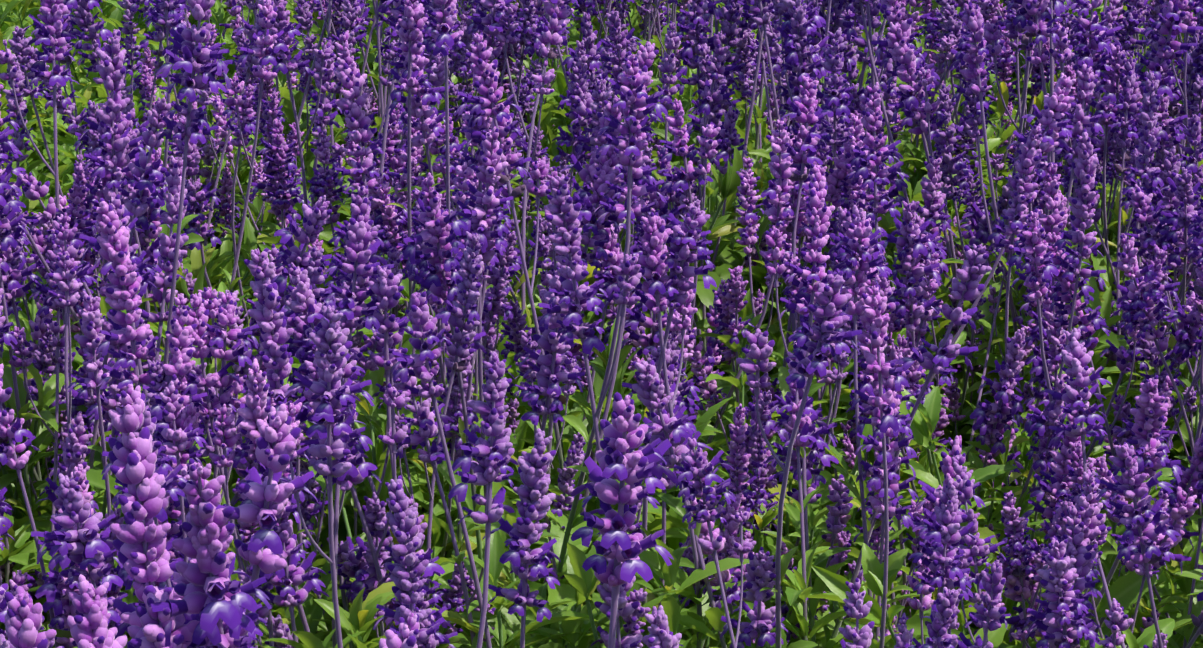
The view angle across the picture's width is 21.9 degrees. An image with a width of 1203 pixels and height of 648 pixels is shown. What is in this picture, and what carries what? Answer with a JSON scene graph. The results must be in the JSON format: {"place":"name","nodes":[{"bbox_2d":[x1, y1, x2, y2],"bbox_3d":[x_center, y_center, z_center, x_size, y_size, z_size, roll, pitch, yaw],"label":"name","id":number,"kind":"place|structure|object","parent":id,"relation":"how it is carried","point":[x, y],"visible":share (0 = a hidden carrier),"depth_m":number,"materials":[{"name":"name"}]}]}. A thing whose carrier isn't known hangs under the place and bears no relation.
{"place":"outdoors","nodes":[
{"label":"outdoors","id":0,"kind":"place"},
{"label":"ground","id":1,"kind":"structure","parent":0,"visible":0},
{"bbox_2d":[0,29,53,172],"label":"salvia plant","id":2,"kind":"object","parent":1,"relation":"on","point":[3,69],"visible":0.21,"depth_m":4.48,"materials":[{"name":"green plant"}]},
{"bbox_2d":[8,294,55,394],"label":"salvia plant","id":3,"kind":"object","parent":1,"relation":"on","point":[38,327],"visible":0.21,"depth_m":3.16,"materials":[{"name":"purple plant"}]},
{"bbox_2d":[0,206,113,613],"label":"salvia plant","id":4,"kind":"object","parent":1,"relation":"on","point":[43,362],"visible":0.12,"depth_m":2.96,"materials":[{"name":"purple plant"}]},
{"bbox_2d":[14,163,101,479],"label":"salvia plant","id":5,"kind":"object","parent":1,"relation":"on","point":[77,193],"visible":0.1,"depth_m":3.11,"materials":[{"name":"purple plant"}]},
{"bbox_2d":[30,100,106,209],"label":"salvia plant","id":6,"kind":"object","parent":1,"relation":"on","point":[67,140],"depth_m":4.44,"materials":[{"name":"green plant"}]},
{"bbox_2d":[0,154,198,424],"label":"salvia plant","id":7,"kind":"object","parent":1,"relation":"on","point":[95,198],"visible":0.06,"depth_m":3.36,"materials":[{"name":"purple plant"}]},
{"bbox_2d":[0,381,206,646],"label":"salvia plant","id":8,"kind":"object","parent":1,"relation":"on","point":[171,404],"visible":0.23,"depth_m":2.30,"materials":[{"name":"purple plant"}]},
{"bbox_2d":[35,198,185,647],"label":"salvia plant","id":9,"kind":"object","parent":1,"relation":"on","point":[112,245],"visible":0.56,"depth_m":2.38,"materials":[{"name":"purple plant"}]},
{"bbox_2d":[1,0,220,179],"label":"salvia plant","id":10,"kind":"object","parent":1,"relation":"on","point":[84,92],"visible":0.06,"depth_m":4.60,"materials":[{"name":"green plant"}]},
{"bbox_2d":[1,0,284,361],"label":"salvia plant","id":11,"kind":"object","parent":1,"relation":"on","point":[83,19],"visible":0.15,"depth_m":3.72,"materials":[{"name":"purple plant"}]},
{"bbox_2d":[0,0,291,141],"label":"salvia plant","id":12,"kind":"object","parent":1,"relation":"on","point":[32,6],"visible":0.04,"depth_m":4.86,"materials":[{"name":"green plant"}]},
{"bbox_2d":[0,0,297,345],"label":"salvia plant","id":13,"kind":"object","parent":1,"relation":"on","point":[22,50],"visible":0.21,"depth_m":3.75,"materials":[{"name":"purple plant"}]},
{"bbox_2d":[8,212,290,647],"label":"salvia plant","id":14,"kind":"object","parent":1,"relation":"on","point":[65,284],"visible":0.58,"depth_m":2.59,"materials":[{"name":"purple plant"}]},
{"bbox_2d":[0,287,308,647],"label":"salvia plant","id":15,"kind":"object","parent":1,"relation":"on","point":[199,331],"visible":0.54,"depth_m":2.38,"materials":[{"name":"purple plant"}]},
{"bbox_2d":[8,0,328,301],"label":"salvia plant","id":16,"kind":"object","parent":1,"relation":"on","point":[131,7],"visible":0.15,"depth_m":4.12,"materials":[{"name":"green plant"}]},
{"bbox_2d":[0,97,338,639],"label":"salvia plant","id":17,"kind":"object","parent":1,"relation":"on","point":[145,171],"visible":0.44,"depth_m":2.77,"materials":[{"name":"purple plant"}]},
{"bbox_2d":[32,5,310,172],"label":"salvia plant","id":18,"kind":"object","parent":1,"relation":"on","point":[217,19],"visible":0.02,"depth_m":4.77,"materials":[{"name":"green plant"}]},
{"bbox_2d":[6,40,344,237],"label":"salvia plant","id":19,"kind":"object","parent":1,"relation":"on","point":[284,92],"visible":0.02,"depth_m":4.27,"materials":[{"name":"green plant"}]},
{"bbox_2d":[0,0,362,537],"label":"salvia plant","id":20,"kind":"object","parent":1,"relation":"on","point":[32,188],"visible":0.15,"depth_m":3.13,"materials":[{"name":"purple plant"}]},
{"bbox_2d":[82,63,284,302],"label":"salvia plant","id":21,"kind":"object","parent":1,"relation":"on","point":[225,207],"visible":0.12,"depth_m":4.00,"materials":[{"name":"purple plant"}]},
{"bbox_2d":[0,0,369,529],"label":"salvia plant","id":22,"kind":"object","parent":1,"relation":"on","point":[151,223],"visible":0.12,"depth_m":3.28,"materials":[{"name":"purple plant"}]},
{"bbox_2d":[0,0,392,645],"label":"salvia plant","id":23,"kind":"object","parent":1,"relation":"on","point":[190,62],"visible":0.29,"depth_m":2.81,"materials":[{"name":"purple plant"}]},
{"bbox_2d":[68,345,353,645],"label":"salvia plant","id":24,"kind":"object","parent":1,"relation":"on","point":[246,531],"visible":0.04,"depth_m":2.83,"materials":[{"name":"purple plant"}]},
{"bbox_2d":[0,475,449,647],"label":"salvia plant","id":25,"kind":"object","parent":1,"relation":"on","point":[403,526],"visible":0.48,"depth_m":2.05,"materials":[{"name":"purple plant"}]},
{"bbox_2d":[172,403,317,635],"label":"salvia plant","id":26,"kind":"object","parent":1,"relation":"on","point":[276,441],"visible":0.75,"depth_m":1.74,"materials":[{"name":"purple plant"}]},
{"bbox_2d":[128,0,365,245],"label":"salvia plant","id":27,"kind":"object","parent":1,"relation":"on","point":[138,89],"visible":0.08,"depth_m":4.38,"materials":[{"name":"purple plant"}]},
{"bbox_2d":[164,87,393,359],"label":"salvia plant","id":28,"kind":"object","parent":1,"relation":"on","point":[218,105],"visible":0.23,"depth_m":3.85,"materials":[{"name":"purple plant"}]},
{"bbox_2d":[203,24,377,185],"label":"salvia plant","id":29,"kind":"object","parent":1,"relation":"on","point":[267,89],"visible":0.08,"depth_m":4.22,"materials":[{"name":"purple plant"}]},
{"bbox_2d":[16,231,571,647],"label":"salvia plant","id":30,"kind":"object","parent":1,"relation":"on","point":[359,567],"visible":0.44,"depth_m":2.62,"materials":[{"name":"purple plant"}]},
{"bbox_2d":[31,305,560,647],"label":"salvia plant","id":31,"kind":"object","parent":1,"relation":"on","point":[492,455],"visible":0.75,"depth_m":2.21,"materials":[{"name":"purple plant"}]},
{"bbox_2d":[237,0,377,174],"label":"salvia plant","id":32,"kind":"object","parent":1,"relation":"on","point":[242,3],"visible":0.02,"depth_m":4.63,"materials":[{"name":"purple plant"}]},
{"bbox_2d":[174,0,451,160],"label":"salvia plant","id":33,"kind":"object","parent":1,"relation":"on","point":[235,10],"visible":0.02,"depth_m":4.66,"materials":[{"name":"purple plant"}]},
{"bbox_2d":[222,83,450,435],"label":"salvia plant","id":34,"kind":"object","parent":1,"relation":"on","point":[324,183],"visible":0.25,"depth_m":3.48,"materials":[{"name":"purple plant"}]},
{"bbox_2d":[135,186,542,607],"bbox_3d":[-0.275,0.130,3.049,0.411,0.609,0.462,-4,21,-25],"label":"salvia plant","id":35,"kind":"object","parent":1,"relation":"on","point":[455,403],"visible":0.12,"depth_m":2.95,"materials":[{"name":"purple plant"}]},
{"bbox_2d":[4,384,677,647],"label":"salvia plant","id":36,"kind":"object","parent":1,"relation":"on","point":[213,597],"visible":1,"depth_m":1.62,"materials":[{"name":"purple plant"}]},
{"bbox_2d":[143,0,551,468],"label":"salvia plant","id":37,"kind":"object","parent":1,"relation":"on","point":[499,27],"visible":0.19,"depth_m":3.49,"materials":[{"name":"purple plant"}]},
{"bbox_2d":[232,0,477,316],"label":"salvia plant","id":38,"kind":"object","parent":1,"relation":"on","point":[352,9],"visible":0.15,"depth_m":4.01,"materials":[{"name":"purple plant"}]},
{"bbox_2d":[136,0,632,514],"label":"salvia plant","id":39,"kind":"object","parent":1,"relation":"on","point":[408,22],"visible":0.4,"depth_m":3.22,"materials":[{"name":"purple plant"}]},
{"bbox_2d":[259,219,520,647],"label":"salvia plant","id":40,"kind":"object","parent":1,"relation":"on","point":[311,507],"visible":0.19,"depth_m":2.89,"materials":[{"name":"purple plant"}]},
{"bbox_2d":[79,185,748,647],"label":"salvia plant","id":41,"kind":"object","parent":1,"relation":"on","point":[395,363],"visible":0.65,"depth_m":2.47,"materials":[{"name":"purple plant"}]},
{"bbox_2d":[284,0,569,176],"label":"salvia plant","id":42,"kind":"object","parent":1,"relation":"on","point":[361,21],"visible":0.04,"depth_m":4.56,"materials":[{"name":"purple plant"}]},
{"bbox_2d":[293,0,584,228],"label":"salvia plant","id":43,"kind":"object","parent":1,"relation":"on","point":[526,32],"visible":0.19,"depth_m":4.14,"materials":[{"name":"purple plant"}]},
{"bbox_2d":[342,110,536,485],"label":"salvia plant","id":44,"kind":"object","parent":1,"relation":"on","point":[391,220],"visible":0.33,"depth_m":3.33,"materials":[{"name":"purple plant"}]},
{"bbox_2d":[345,136,660,609],"bbox_3d":[-0.107,0.121,3.108,0.431,0.590,0.379,12,20,35],"label":"salvia plant","id":45,"kind":"object","parent":1,"relation":"on","point":[495,305],"visible":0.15,"depth_m":3.02,"materials":[{"name":"purple plant"}]},
{"bbox_2d":[451,0,576,216],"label":"salvia plant","id":46,"kind":"object","parent":1,"relation":"on","point":[530,82],"visible":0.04,"depth_m":4.26,"materials":[{"name":"purple plant"}]},
{"bbox_2d":[422,0,611,217],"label":"salvia plant","id":47,"kind":"object","parent":1,"relation":"on","point":[560,85],"visible":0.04,"depth_m":4.45,"materials":[{"name":"green plant"}]},
{"bbox_2d":[402,126,658,362],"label":"salvia plant","id":48,"kind":"object","parent":1,"relation":"on","point":[647,151],"visible":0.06,"depth_m":3.67,"materials":[{"name":"purple plant"}]},
{"bbox_2d":[443,37,654,236],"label":"salvia plant","id":49,"kind":"object","parent":1,"relation":"on","point":[526,93],"visible":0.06,"depth_m":4.10,"materials":[{"name":"purple plant"}]},
{"bbox_2d":[371,329,727,647],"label":"salvia plant","id":50,"kind":"object","parent":1,"relation":"on","point":[574,457],"visible":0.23,"depth_m":2.81,"materials":[{"name":"purple plant"}]},
{"bbox_2d":[472,201,681,540],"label":"salvia plant","id":51,"kind":"object","parent":1,"relation":"on","point":[517,322],"visible":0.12,"depth_m":3.13,"materials":[{"name":"purple plant"}]},
{"bbox_2d":[266,32,900,647],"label":"salvia plant","id":52,"kind":"object","parent":1,"relation":"on","point":[442,234],"visible":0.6,"depth_m":2.86,"materials":[{"name":"purple plant"}]},
{"bbox_2d":[496,0,683,127],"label":"salvia plant","id":53,"kind":"object","parent":1,"relation":"on","point":[589,5],"visible":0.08,"depth_m":4.87,"materials":[{"name":"purple plant"}]},
{"bbox_2d":[502,95,740,334],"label":"salvia plant","id":54,"kind":"object","parent":1,"relation":"on","point":[730,203],"depth_m":3.77,"materials":[{"name":"green plant"}]},
{"bbox_2d":[297,174,991,647],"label":"salvia plant","id":55,"kind":"object","parent":1,"relation":"on","point":[763,626],"visible":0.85,"depth_m":2.50,"materials":[{"name":"purple plant"}]},
{"bbox_2d":[473,0,815,425],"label":"salvia plant","id":56,"kind":"object","parent":1,"relation":"on","point":[579,100],"visible":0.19,"depth_m":3.54,"materials":[{"name":"purple plant"}]},
{"bbox_2d":[541,0,773,111],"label":"salvia plant","id":57,"kind":"object","parent":1,"relation":"on","point":[573,29],"visible":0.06,"depth_m":5.01,"materials":[{"name":"purple plant"}]},
{"bbox_2d":[592,0,735,148],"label":"salvia plant","id":58,"kind":"object","parent":1,"relation":"on","point":[659,39],"visible":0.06,"depth_m":4.69,"materials":[{"name":"purple plant"}]},
{"bbox_2d":[498,42,863,188],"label":"salvia plant","id":59,"kind":"object","parent":1,"relation":"on","point":[740,124],"visible":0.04,"depth_m":4.38,"materials":[{"name":"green plant"}]},
{"bbox_2d":[520,300,867,647],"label":"salvia plant","id":60,"kind":"object","parent":1,"relation":"on","point":[754,443],"visible":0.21,"depth_m":2.77,"materials":[{"name":"purple plant"}]},
{"bbox_2d":[625,0,784,116],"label":"salvia plant","id":61,"kind":"object","parent":1,"relation":"on","point":[663,23],"visible":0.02,"depth_m":4.88,"materials":[{"name":"purple plant"}]},
{"bbox_2d":[576,116,837,454],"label":"salvia plant","id":62,"kind":"object","parent":1,"relation":"on","point":[680,197],"visible":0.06,"depth_m":3.52,"materials":[{"name":"purple plant"}]},
{"bbox_2d":[512,157,905,531],"bbox_3d":[0.108,0.137,3.241,0.423,0.547,0.363,-7,21,-6],"label":"salvia plant","id":63,"kind":"object","parent":1,"relation":"on","point":[731,297],"visible":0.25,"depth_m":3.13,"materials":[{"name":"purple plant"}]},
{"bbox_2d":[543,0,899,286],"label":"salvia plant","id":64,"kind":"object","parent":1,"relation":"on","point":[693,30],"visible":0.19,"depth_m":3.87,"materials":[{"name":"purple plant"}]},
{"bbox_2d":[518,0,1042,386],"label":"salvia plant","id":65,"kind":"object","parent":1,"relation":"on","point":[728,257],"visible":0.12,"depth_m":3.62,"materials":[{"name":"purple plant"}]},
{"bbox_2d":[648,1,914,224],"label":"salvia plant","id":66,"kind":"object","parent":1,"relation":"on","point":[745,89],"visible":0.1,"depth_m":4.03,"materials":[{"name":"purple plant"}]},
{"bbox_2d":[654,59,909,218],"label":"salvia plant","id":67,"kind":"object","parent":1,"relation":"on","point":[687,92],"visible":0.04,"depth_m":4.36,"materials":[{"name":"green plant"}]},
{"bbox_2d":[509,73,1076,594],"bbox_3d":[0.146,0.078,3.165,0.503,0.702,0.449,-10,19,-29],"label":"salvia plant","id":68,"kind":"object","parent":1,"relation":"on","point":[789,163],"visible":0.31,"depth_m":3.12,"materials":[{"name":"purple plant"}]},
{"bbox_2d":[630,164,1003,647],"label":"salvia plant","id":69,"kind":"object","parent":1,"relation":"on","point":[868,308],"visible":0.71,"depth_m":2.57,"materials":[{"name":"purple plant"}]},
{"bbox_2d":[642,560,1010,647],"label":"salvia plant","id":70,"kind":"object","parent":1,"relation":"on","point":[944,613],"visible":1,"depth_m":2.09,"materials":[{"name":"purple plant"}]},
{"bbox_2d":[674,437,1005,647],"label":"salvia plant","id":71,"kind":"object","parent":1,"relation":"on","point":[949,569],"visible":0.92,"depth_m":2.31,"materials":[{"name":"purple plant"}]},
{"bbox_2d":[657,69,1026,256],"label":"salvia plant","id":72,"kind":"object","parent":1,"relation":"on","point":[1002,134],"visible":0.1,"depth_m":4.11,"materials":[{"name":"green plant"}]},
{"bbox_2d":[692,0,1004,412],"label":"salvia plant","id":73,"kind":"object","parent":1,"relation":"on","point":[802,53],"visible":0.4,"depth_m":3.57,"materials":[{"name":"purple plant"}]},
{"bbox_2d":[686,208,1035,598],"bbox_3d":[0.257,0.171,3.111,0.365,0.537,0.436,1,17,3],"label":"salvia plant","id":74,"kind":"object","parent":1,"relation":"on","point":[926,291],"visible":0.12,"depth_m":3.06,"materials":[{"name":"purple plant"}]},
{"bbox_2d":[716,352,1007,647],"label":"salvia plant","id":75,"kind":"object","parent":1,"relation":"on","point":[739,434],"visible":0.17,"depth_m":2.65,"materials":[{"name":"purple plant"}]},
{"bbox_2d":[771,110,1036,519],"bbox_3d":[0.342,0.079,3.268,0.357,0.581,0.401,-14,20,-28],"label":"salvia plant","id":76,"kind":"object","parent":1,"relation":"on","point":[952,392],"visible":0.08,"depth_m":3.24,"materials":[{"name":"purple plant"}]},
{"bbox_2d":[713,129,1106,647],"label":"salvia plant","id":77,"kind":"object","parent":1,"relation":"on","point":[988,415],"visible":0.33,"depth_m":2.87,"materials":[{"name":"purple plant"}]},
{"bbox_2d":[801,0,1070,140],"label":"salvia plant","id":78,"kind":"object","parent":1,"relation":"on","point":[859,28],"visible":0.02,"depth_m":4.89,"materials":[{"name":"purple plant"}]},
{"bbox_2d":[856,0,1034,217],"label":"salvia plant","id":79,"kind":"object","parent":1,"relation":"on","point":[988,10],"visible":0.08,"depth_m":4.26,"materials":[{"name":"purple plant"}]},
{"bbox_2d":[730,82,1177,640],"bbox_3d":[0.394,0.097,3.049,0.417,0.657,0.471,5,7,30],"label":"salvia plant","id":80,"kind":"object","parent":1,"relation":"on","point":[1052,196],"visible":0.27,"depth_m":3.04,"materials":[{"name":"purple plant"}]},
{"bbox_2d":[844,76,1101,377],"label":"salvia plant","id":81,"kind":"object","parent":1,"relation":"on","point":[996,179],"depth_m":3.78,"materials":[{"name":"purple plant"}]},
{"bbox_2d":[805,27,1149,465],"bbox_3d":[0.370,-0.013,3.434,0.442,0.642,0.499,-3,10,-18],"label":"salvia plant","id":82,"kind":"object","parent":1,"relation":"on","point":[837,91],"visible":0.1,"depth_m":3.38,"materials":[{"name":"purple plant"}]},
{"bbox_2d":[890,0,1066,206],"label":"salvia plant","id":83,"kind":"object","parent":1,"relation":"on","point":[927,8],"visible":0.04,"depth_m":4.42,"materials":[{"name":"purple plant"}]},
{"bbox_2d":[891,0,1103,214],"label":"salvia plant","id":84,"kind":"object","parent":1,"relation":"on","point":[1007,58],"visible":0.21,"depth_m":4.23,"materials":[{"name":"purple plant"}]},
{"bbox_2d":[809,0,1202,519],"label":"salvia plant","id":85,"kind":"object","parent":1,"relation":"on","point":[910,67],"visible":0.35,"depth_m":3.32,"materials":[{"name":"purple plant"}]},
{"bbox_2d":[811,375,1202,647],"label":"salvia plant","id":86,"kind":"object","parent":1,"relation":"on","point":[1147,427],"visible":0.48,"depth_m":2.63,"materials":[{"name":"green plant"}]},
{"bbox_2d":[897,0,1147,279],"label":"salvia plant","id":87,"kind":"object","parent":1,"relation":"on","point":[1131,21],"visible":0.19,"depth_m":4.09,"materials":[{"name":"purple plant"}]},
{"bbox_2d":[884,442,1202,647],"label":"salvia plant","id":88,"kind":"object","parent":1,"relation":"on","point":[1015,525],"visible":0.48,"depth_m":2.57,"materials":[{"name":"purple plant"}]},
{"bbox_2d":[896,124,1202,593],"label":"salvia plant","id":89,"kind":"object","parent":1,"relation":"on","point":[1189,326],"visible":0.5,"depth_m":2.98,"materials":[{"name":"purple plant"}]},
{"bbox_2d":[938,0,1178,124],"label":"salvia plant","id":90,"kind":"object","parent":1,"relation":"on","point":[1001,11],"visible":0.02,"depth_m":4.87,"materials":[{"name":"purple plant"}]},
{"bbox_2d":[922,0,1202,327],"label":"salvia plant","id":91,"kind":"object","parent":1,"relation":"on","point":[1190,19],"visible":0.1,"depth_m":3.69,"materials":[{"name":"purple plant"}]},
{"bbox_2d":[954,89,1174,403],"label":"salvia plant","id":92,"kind":"object","parent":1,"relation":"on","point":[969,180],"visible":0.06,"depth_m":3.65,"materials":[{"name":"purple plant"}]},
{"bbox_2d":[951,51,1202,554],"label":"salvia plant","id":93,"kind":"object","parent":1,"relation":"on","point":[1144,148],"visible":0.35,"depth_m":3.28,"materials":[{"name":"purple plant"}]},
{"bbox_2d":[1005,0,1165,163],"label":"salvia plant","id":94,"kind":"object","parent":1,"relation":"on","point":[1155,10],"visible":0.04,"depth_m":4.50,"materials":[{"name":"purple plant"}]},
{"bbox_2d":[1021,92,1182,263],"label":"salvia plant","id":95,"kind":"object","parent":1,"relation":"on","point":[1039,101],"visible":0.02,"depth_m":3.78,"materials":[{"name":"green plant"}]},
{"bbox_2d":[1025,328,1180,647],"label":"salvia plant","id":96,"kind":"object","parent":1,"relation":"on","point":[1062,620],"visible":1,"depth_m":2.27,"materials":[{"name":"purple plant"}]},
{"bbox_2d":[1008,175,1202,647],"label":"salvia plant","id":97,"kind":"object","parent":1,"relation":"on","point":[1140,314],"visible":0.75,"depth_m":2.82,"materials":[{"name":"purple plant"}]},
{"bbox_2d":[1008,0,1202,379],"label":"salvia plant","id":98,"kind":"object","parent":1,"relation":"on","point":[1103,106],"visible":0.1,"depth_m":3.51,"materials":[{"name":"purple plant"}]},
{"bbox_2d":[1063,0,1202,325],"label":"salvia plant","id":99,"kind":"object","parent":1,"relation":"on","point":[1194,90],"visible":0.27,"depth_m":3.65,"materials":[{"name":"purple plant"}]},
{"bbox_2d":[1087,454,1202,647],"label":"salvia plant","id":100,"kind":"object","parent":1,"relation":"on","point":[1104,472],"visible":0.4,"depth_m":2.70,"materials":[{"name":"purple plant"}]},
{"bbox_2d":[1098,32,1202,524],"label":"salvia plant","id":101,"kind":"object","parent":1,"relation":"on","point":[1184,193],"visible":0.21,"depth_m":3.12,"materials":[{"name":"purple plant"}]},
{"bbox_2d":[1099,184,1202,576],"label":"salvia plant","id":102,"kind":"object","parent":1,"relation":"on","point":[1142,209],"visible":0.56,"depth_m":3.12,"materials":[{"name":"purple plant"}]},
{"bbox_2d":[1136,338,1196,463],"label":"salvia plant","id":103,"kind":"object","parent":1,"relation":"on","point":[1155,362],"visible":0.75,"depth_m":2.89,"materials":[{"name":"purple plant"}]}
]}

